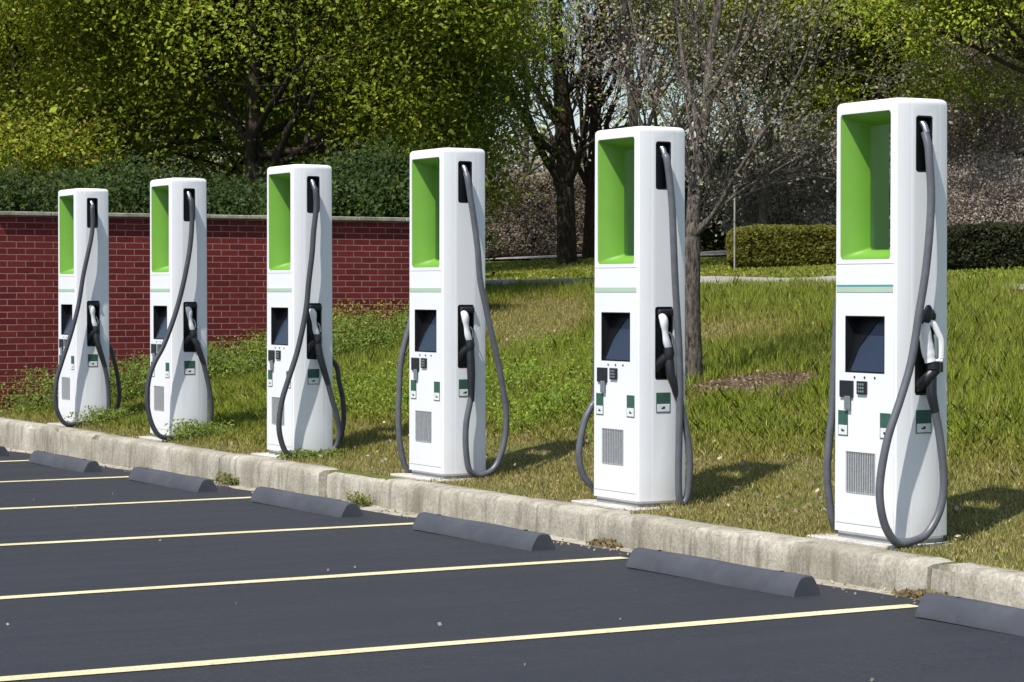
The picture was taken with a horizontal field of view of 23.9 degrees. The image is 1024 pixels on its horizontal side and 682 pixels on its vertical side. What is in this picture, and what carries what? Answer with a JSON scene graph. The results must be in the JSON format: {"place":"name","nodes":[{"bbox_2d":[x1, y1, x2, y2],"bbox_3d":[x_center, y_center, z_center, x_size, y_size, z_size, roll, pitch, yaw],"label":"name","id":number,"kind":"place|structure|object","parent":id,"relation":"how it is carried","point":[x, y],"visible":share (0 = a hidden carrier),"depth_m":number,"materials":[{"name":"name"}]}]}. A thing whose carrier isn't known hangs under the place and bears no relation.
{"place":"outdoors","nodes":[
{"label":"outdoors","id":0,"kind":"place"},
{"bbox_2d":[0,451,1023,681],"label":"parking lot","id":1,"kind":"structure","parent":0,"point":[63,633],"depth_m":11.16,"materials":[{"name":"grey asphalt"}]},
{"bbox_2d":[0,446,8,455],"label":"wheel stop","id":2,"kind":"object","parent":1,"relation":"on","point":[3,451],"visible":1,"depth_m":22.75,"materials":[{"name":"paint"}]},
{"bbox_2d":[29,450,101,472],"bbox_3d":[-3.928,1.052,21.183,0.176,0.104,1.510,-1,1,-29],"label":"wheel stop","id":3,"kind":"object","parent":1,"relation":"on","point":[45,458],"visible":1,"depth_m":20.99,"materials":[{"name":"paint"}]},
{"bbox_2d":[128,467,217,491],"bbox_3d":[-2.674,1.082,18.974,0.176,0.104,1.510,-1,1,-29],"label":"wheel stop","id":4,"kind":"object","parent":1,"relation":"on","point":[170,479],"visible":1,"depth_m":18.80,"materials":[{"name":"paint"}]},
{"bbox_2d":[250,486,362,517],"bbox_3d":[-1.436,1.111,16.756,0.176,0.104,1.510,-1,1,-30],"label":"wheel stop","id":5,"kind":"object","parent":1,"relation":"on","point":[306,502],"visible":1,"depth_m":16.60,"materials":[{"name":"concrete"}]},
{"bbox_2d":[0,460,917,680],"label":"stall lines","id":6,"kind":"object","parent":1,"relation":"on","point":[262,658],"visible":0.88,"depth_m":10.88,"materials":[{"name":"paint"}]},
{"bbox_2d":[5,447,915,681],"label":"grit","id":7,"kind":"object","parent":1,"relation":"on","point":[618,550],"visible":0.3,"depth_m":14.09,"materials":[{"name":"grey stone"}]},
{"bbox_2d":[6,448,919,599],"bbox_3d":[-2.358,1.147,19.073,0.390,0.269,43.500,-1,1,-29],"label":"gutter","id":8,"kind":"object","parent":1,"relation":"on","point":[374,508],"visible":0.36,"depth_m":14.59,"materials":[{"name":"concrete"}]},
{"bbox_2d":[211,471,239,485],"bbox_3d":[-2.230,1.092,19.060,0.222,0.113,0.422,-1,1,-29],"label":"weed tuft","id":9,"kind":"object","parent":8,"relation":"on","point":[228,480],"visible":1,"depth_m":19.04,"materials":[{"name":"green plant"}]},
{"bbox_2d":[345,490,375,506],"bbox_3d":[-1.079,1.113,17.015,0.262,0.122,0.278,0,1,-13],"label":"weed tuft","id":10,"kind":"object","parent":8,"relation":"on","point":[363,500],"visible":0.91,"depth_m":16.96,"materials":[{"name":"green plant"}]},
{"bbox_2d":[585,538,622,548],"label":"dry leaf litter","id":11,"kind":"object","parent":8,"relation":"on","point":[610,543],"visible":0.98,"depth_m":14.09,"materials":[{"name":"brown plant"}]},
{"bbox_2d":[890,588,947,599],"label":"dry leaf litter","id":12,"kind":"object","parent":8,"relation":"on","point":[918,593],"visible":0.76,"depth_m":11.60,"materials":[{"name":"brown plant"}]},
{"bbox_2d":[412,512,554,550],"bbox_3d":[-0.186,1.140,14.545,0.176,0.104,1.510,-1,1,-29],"label":"wheel stop","id":13,"kind":"object","parent":1,"relation":"on","point":[496,534],"visible":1,"depth_m":14.39,"materials":[{"name":"paint"}]},
{"bbox_2d":[626,547,819,596],"bbox_3d":[1.053,1.170,12.328,0.176,0.104,1.510,-1,1,-29],"label":"wheel stop","id":14,"kind":"object","parent":1,"relation":"on","point":[790,584],"visible":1,"depth_m":12.18,"materials":[{"name":"paint"}]},
{"bbox_2d":[613,514,952,591],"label":"kerb","id":15,"kind":"structure","parent":1,"relation":"on","point":[877,568],"depth_m":12.70,"materials":[{"name":"concrete"}]},
{"bbox_2d":[915,593,1023,636],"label":"wheel stop","id":16,"kind":"object","parent":1,"relation":"on","point":[976,614],"visible":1,"depth_m":10.54,"materials":[{"name":"paint"}]},
{"bbox_2d":[931,562,1023,608],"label":"kerb","id":17,"kind":"structure","parent":1,"relation":"on","point":[981,582],"depth_m":11.34,"materials":[{"name":"concrete"}]},
{"bbox_2d":[0,241,1023,571],"bbox_3d":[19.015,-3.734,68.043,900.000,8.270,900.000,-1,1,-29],"label":"ground","id":18,"kind":"structure","parent":0,"point":[755,501],"depth_m":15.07,"materials":[{"name":"green plant"}]},
{"bbox_2d":[0,144,97,211],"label":"evergreen shrub","id":19,"kind":"object","parent":18,"relation":"on","point":[21,184],"visible":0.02,"depth_m":28.60,"materials":[{"name":"green plant"}]},
{"bbox_2d":[0,418,107,459],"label":"kerb","id":20,"kind":"structure","parent":18,"relation":"on","point":[36,436],"depth_m":23.07,"materials":[{"name":"concrete"}]},
{"bbox_2d":[47,422,77,427],"bbox_3d":[-4.181,0.895,23.551,0.505,0.175,0.740,-1,1,-29],"label":"concrete pad","id":21,"kind":"object","parent":18,"relation":"on","point":[59,424],"visible":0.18,"depth_m":23.49,"materials":[{"name":"white concrete"}]},
{"bbox_2d":[53,188,120,426],"bbox_3d":[-4.139,-0.332,23.528,0.582,2.290,1.056,0,1,-5],"label":"charging station","id":22,"kind":"object","parent":21,"relation":"on","point":[85,347],"visible":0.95,"depth_m":23.28,"materials":[{"name":"white plastic"}]},
{"bbox_2d":[0,154,159,212],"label":"evergreen shrub","id":23,"kind":"object","parent":18,"relation":"on","point":[72,181],"visible":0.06,"depth_m":28.89,"materials":[{"name":"green plant"}]},
{"bbox_2d":[64,405,140,428],"bbox_3d":[-3.936,0.726,23.137,0.688,0.222,0.732,-1,1,-29],"label":"weed patch","id":24,"kind":"object","parent":18,"relation":"on","point":[99,418],"visible":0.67,"depth_m":23.05,"materials":[{"name":"green plant"}]},
{"bbox_2d":[12,140,266,214],"bbox_3d":[-4.457,-1.102,29.983,3.727,2.830,4.013,0,1,5],"label":"evergreen shrub","id":25,"kind":"object","parent":18,"relation":"on","point":[120,181],"visible":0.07,"depth_m":29.54,"materials":[{"name":"green plant"}]},
{"bbox_2d":[0,0,303,210],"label":"leafy tree","id":26,"kind":"object","parent":18,"relation":"on","point":[59,137],"visible":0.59,"depth_m":33.89,"materials":[{"name":"green plant"}]},
{"bbox_2d":[136,436,171,441],"bbox_3d":[-2.958,0.940,21.382,0.505,0.175,0.740,-1,1,-29],"label":"concrete pad","id":27,"kind":"object","parent":18,"relation":"on","point":[150,438],"visible":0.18,"depth_m":21.33,"materials":[{"name":"white concrete"}]},
{"bbox_2d":[145,178,213,439],"bbox_3d":[-3.066,-0.288,21.284,0.635,2.286,0.768,-1,1,-29],"label":"charging station","id":28,"kind":"object","parent":27,"relation":"on","point":[178,385],"visible":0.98,"depth_m":21.12,"materials":[{"name":"white plastic"}]},
{"bbox_2d":[91,435,234,481],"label":"kerb","id":29,"kind":"structure","parent":18,"relation":"on","point":[118,450],"depth_m":20.55,"materials":[{"name":"concrete"}]},
{"bbox_2d":[0,10,401,195],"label":"leafy tree","id":30,"kind":"object","parent":18,"relation":"on","point":[198,158],"visible":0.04,"depth_m":40.62,"materials":[{"name":"green plant"}]},
{"bbox_2d":[165,418,236,442],"bbox_3d":[-2.692,0.770,20.941,0.707,0.225,0.674,0,1,-16],"label":"weed patch","id":31,"kind":"object","parent":18,"relation":"on","point":[195,430],"visible":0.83,"depth_m":20.85,"materials":[{"name":"green plant"}]},
{"bbox_2d":[0,211,409,410],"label":"brick wall","id":32,"kind":"structure","parent":18,"relation":"on","point":[371,257],"depth_m":26.32,"materials":[{"name":"brick"}]},
{"bbox_2d":[0,298,409,417],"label":"wall weeds","id":33,"kind":"object","parent":18,"relation":"on","point":[230,362],"depth_m":26.11,"materials":[{"name":"green plant"}]},
{"bbox_2d":[177,155,296,206],"bbox_3d":[-3.587,-1.239,31.999,3.682,2.434,3.776,-1,1,-29],"label":"evergreen shrub","id":34,"kind":"object","parent":18,"relation":"on","point":[258,178],"visible":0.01,"depth_m":31.77,"materials":[{"name":"green plant"}]},
{"bbox_2d":[251,452,293,459],"bbox_3d":[-1.692,0.987,19.135,0.505,0.175,0.740,-1,1,-29],"label":"concrete pad","id":35,"kind":"object","parent":18,"relation":"on","point":[267,454],"visible":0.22,"depth_m":19.14,"materials":[{"name":"white concrete"}]},
{"bbox_2d":[267,164,345,457],"bbox_3d":[-1.589,-0.242,19.154,0.928,2.289,0.766,-1,1,-29],"label":"charging station","id":36,"kind":"object","parent":35,"relation":"on","point":[302,408],"visible":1,"depth_m":18.88,"materials":[{"name":"white plastic"}]},
{"bbox_2d":[219,453,337,496],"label":"kerb","id":37,"kind":"structure","parent":18,"relation":"on","point":[249,470],"depth_m":18.38,"materials":[{"name":"concrete"}]},
{"bbox_2d":[206,143,409,217],"bbox_3d":[-2.517,-1.250,30.492,4.270,2.599,4.340,-1,1,-29],"label":"evergreen shrub","id":38,"kind":"object","parent":18,"relation":"on","point":[258,206],"visible":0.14,"depth_m":29.71,"materials":[{"name":"green plant"}]},
{"bbox_2d":[0,0,625,201],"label":"leafy tree","id":39,"kind":"object","parent":18,"relation":"on","point":[253,136],"visible":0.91,"depth_m":33.20,"materials":[{"name":"green plant"}]},
{"bbox_2d":[275,447,352,459],"bbox_3d":[-1.508,0.876,18.816,0.719,0.106,0.474,-1,1,-29],"label":"weed patch","id":40,"kind":"object","parent":18,"relation":"on","point":[298,453],"visible":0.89,"depth_m":18.74,"materials":[{"name":"green plant"}]},
{"bbox_2d":[263,298,405,347],"bbox_3d":[-1.991,-0.172,27.182,1.952,0.632,1.080,-1,1,-29],"label":"shrub","id":41,"kind":"object","parent":18,"relation":"on","point":[350,308],"visible":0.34,"depth_m":27.26,"materials":[{"name":"green plant"}]},
{"bbox_2d":[113,0,569,222],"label":"leafy tree","id":42,"kind":"object","parent":18,"relation":"on","point":[495,195],"visible":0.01,"depth_m":52.49,"materials":[{"name":"green plant"}]},
{"bbox_2d":[326,472,384,505],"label":"kerb","id":43,"kind":"structure","parent":18,"relation":"on","point":[339,484],"depth_m":17.34,"materials":[{"name":"concrete"}]},
{"bbox_2d":[295,114,523,281],"bbox_3d":[-1.613,-1.501,30.939,3.193,2.803,3.045,-1,1,-29],"label":"evergreen shrub","id":44,"kind":"object","parent":18,"relation":"on","point":[403,167],"visible":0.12,"depth_m":30.51,"materials":[{"name":"green plant"}]},
{"bbox_2d":[164,0,656,222],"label":"leafy tree","id":45,"kind":"object","parent":18,"relation":"on","point":[503,86],"visible":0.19,"depth_m":34.69,"materials":[{"name":"green plant"}]},
{"bbox_2d":[244,330,593,445],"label":"weeds","id":46,"kind":"object","parent":18,"relation":"on","point":[532,406],"visible":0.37,"depth_m":21.50,"materials":[{"name":"green plant"}]},
{"bbox_2d":[390,473,484,481],"bbox_3d":[-0.466,1.032,16.960,0.505,0.175,0.740,-1,1,-29],"label":"concrete pad","id":47,"kind":"object","parent":18,"relation":"on","point":[412,476],"visible":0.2,"depth_m":16.86,"materials":[{"name":"white concrete"}]},
{"bbox_2d":[395,148,509,478],"bbox_3d":[-0.430,-0.198,16.929,0.456,2.286,0.800,-1,1,-37],"label":"charging station","id":48,"kind":"object","parent":47,"relation":"on","point":[444,333],"visible":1,"depth_m":16.72,"materials":[{"name":"white plastic"}]},
{"bbox_2d":[380,478,630,540],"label":"kerb","id":49,"kind":"structure","parent":18,"relation":"on","point":[568,520],"depth_m":15.34,"materials":[{"name":"concrete"}]},
{"bbox_2d":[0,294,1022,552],"bbox_3d":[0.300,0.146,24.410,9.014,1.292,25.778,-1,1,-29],"label":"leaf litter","id":50,"kind":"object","parent":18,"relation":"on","point":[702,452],"visible":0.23,"depth_m":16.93,"materials":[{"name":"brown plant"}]},
{"bbox_2d":[3,27,1023,248],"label":"distant wood","id":51,"kind":"object","parent":18,"relation":"on","point":[536,172],"visible":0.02,"depth_m":90.64,"materials":[{"name":"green plant"}]},
{"bbox_2d":[485,171,585,259],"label":"twiggy thicket","id":52,"kind":"object","parent":18,"relation":"on","point":[543,247],"visible":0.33,"depth_m":61.12,"materials":[{"name":"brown plant"}]},
{"bbox_2d":[416,0,667,248],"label":"bare tree","id":53,"kind":"object","parent":18,"relation":"on","point":[531,162],"visible":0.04,"depth_m":63.86,"materials":[{"name":"brown plant"}]},
{"bbox_2d":[472,0,687,263],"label":"bare tree","id":54,"kind":"object","parent":18,"relation":"on","point":[566,239],"visible":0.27,"depth_m":54.56,"materials":[{"name":"brown plant"}]},
{"bbox_2d":[520,0,694,258],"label":"bare tree","id":55,"kind":"object","parent":18,"relation":"on","point":[587,175],"visible":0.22,"depth_m":55.83,"materials":[{"name":"brown plant"}]},
{"bbox_2d":[571,499,684,511],"bbox_3d":[0.765,1.077,14.777,0.505,0.175,0.740,-1,1,-29],"label":"concrete pad","id":56,"kind":"object","parent":18,"relation":"on","point":[592,502],"visible":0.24,"depth_m":14.65,"materials":[{"name":"white concrete"}]},
{"bbox_2d":[576,126,692,506],"bbox_3d":[0.747,-0.152,14.729,0.420,2.286,0.768,-1,1,-29],"label":"charging station","id":57,"kind":"object","parent":56,"relation":"on","point":[642,440],"visible":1,"depth_m":14.52,"materials":[{"name":"white plastic"}]},
{"bbox_2d":[332,269,1023,415],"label":"bank grass","id":58,"kind":"structure","parent":18,"relation":"on","point":[995,314],"depth_m":23.73,"materials":[{"name":"green plant"}]},
{"bbox_2d":[563,0,845,130],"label":"bare tree","id":59,"kind":"object","parent":18,"relation":"on","point":[634,116],"visible":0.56,"depth_m":45.99,"materials":[{"name":"grey plant"}]},
{"bbox_2d":[733,186,735,268],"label":"marker post","id":60,"kind":"object","parent":18,"relation":"on","point":[734,230],"visible":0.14,"depth_m":43.95,"materials":[{"name":"metal"}]},
{"bbox_2d":[485,276,1022,288],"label":"footpath","id":61,"kind":"structure","parent":18,"relation":"on","point":[721,278],"depth_m":34.81,"materials":[{"name":"concrete"}]},
{"bbox_2d":[485,248,1023,282],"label":"lawn grass","id":62,"kind":"structure","parent":18,"relation":"on","point":[523,273],"depth_m":43.62,"materials":[{"name":"green plant"}]},
{"bbox_2d":[685,112,825,250],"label":"leafy tree","id":63,"kind":"object","parent":18,"relation":"on","point":[708,237],"visible":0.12,"depth_m":60.30,"materials":[{"name":"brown plant"}]},
{"bbox_2d":[573,0,943,223],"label":"bare tree","id":64,"kind":"object","parent":18,"relation":"on","point":[762,195],"visible":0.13,"depth_m":49.08,"materials":[{"name":"brown plant"}]},
{"bbox_2d":[549,0,971,384],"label":"bare tree","id":65,"kind":"object","parent":18,"relation":"on","point":[695,228],"visible":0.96,"depth_m":19.92,"materials":[{"name":"grey plant"}]},
{"bbox_2d":[700,126,836,239],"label":"twiggy thicket","id":66,"kind":"object","parent":18,"relation":"on","point":[804,195],"visible":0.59,"depth_m":51.39,"materials":[{"name":"brown plant"}]},
{"bbox_2d":[724,223,835,268],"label":"clipped hedge","id":67,"kind":"object","parent":18,"relation":"on","point":[762,245],"visible":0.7,"depth_m":44.50,"materials":[{"name":"green plant"}]},
{"bbox_2d":[656,0,936,136],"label":"leafy tree","id":68,"kind":"object","parent":18,"relation":"on","point":[794,56],"visible":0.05,"depth_m":53.87,"materials":[{"name":"green plant"}]},
{"bbox_2d":[572,0,1023,246],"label":"leafy tree","id":69,"kind":"object","parent":18,"relation":"on","point":[819,102],"visible":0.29,"depth_m":47.94,"materials":[{"name":"green plant"}]},
{"bbox_2d":[736,8,890,223],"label":"bare tree","id":70,"kind":"object","parent":18,"relation":"on","point":[816,134],"visible":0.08,"depth_m":61.70,"materials":[{"name":"grey plant"}]},
{"bbox_2d":[807,533,950,550],"bbox_3d":[1.964,1.121,12.648,0.505,0.175,0.740,-1,1,-29],"label":"concrete pad","id":71,"kind":"object","parent":18,"relation":"on","point":[852,541],"visible":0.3,"depth_m":12.49,"materials":[{"name":"white concrete"}]},
{"bbox_2d":[823,98,947,547],"bbox_3d":[1.891,-0.105,12.568,0.548,2.290,0.768,-1,1,-29],"label":"charging station","id":72,"kind":"object","parent":71,"relation":"on","point":[887,414],"visible":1,"depth_m":12.41,"materials":[{"name":"white plastic"}]},
{"bbox_2d":[767,0,1023,134],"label":"leafy tree","id":73,"kind":"object","parent":18,"relation":"on","point":[965,16],"visible":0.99,"depth_m":40.01,"materials":[{"name":"green plant"}]},
{"bbox_2d":[798,1,1023,170],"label":"leafy tree","id":74,"kind":"object","parent":18,"relation":"on","point":[926,91],"visible":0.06,"depth_m":47.90,"materials":[{"name":"green plant"}]},
{"bbox_2d":[889,138,1023,255],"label":"twiggy thicket","id":75,"kind":"object","parent":18,"relation":"on","point":[986,197],"visible":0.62,"depth_m":38.74,"materials":[{"name":"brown plant"}]},
{"bbox_2d":[918,1,1023,211],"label":"bare tree","id":76,"kind":"object","parent":18,"relation":"on","point":[1006,132],"visible":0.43,"depth_m":44.60,"materials":[{"name":"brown plant"}]},
{"bbox_2d":[947,221,1023,269],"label":"clipped hedge","id":77,"kind":"object","parent":18,"relation":"on","point":[981,238],"visible":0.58,"depth_m":36.03,"materials":[{"name":"green plant"}]},
{"bbox_2d":[128,0,1023,222],"label":"sky","id":78,"kind":"structure","parent":0,"point":[577,120],"materials":[{"name":"white"}]},
{"bbox_2d":[485,244,1022,258],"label":"road","id":79,"kind":"structure","parent":0,"point":[701,253],"depth_m":58.33,"materials":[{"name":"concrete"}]},
{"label":"mulch bed","id":80,"kind":"structure","parent":0,"visible":0},
{"bbox_2d":[685,370,820,405],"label":"mulch chips","id":81,"kind":"object","parent":80,"relation":"on","point":[742,381],"visible":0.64,"depth_m":19.32,"materials":[{"name":"wood chips"},{"name":"bark"}]}
]}

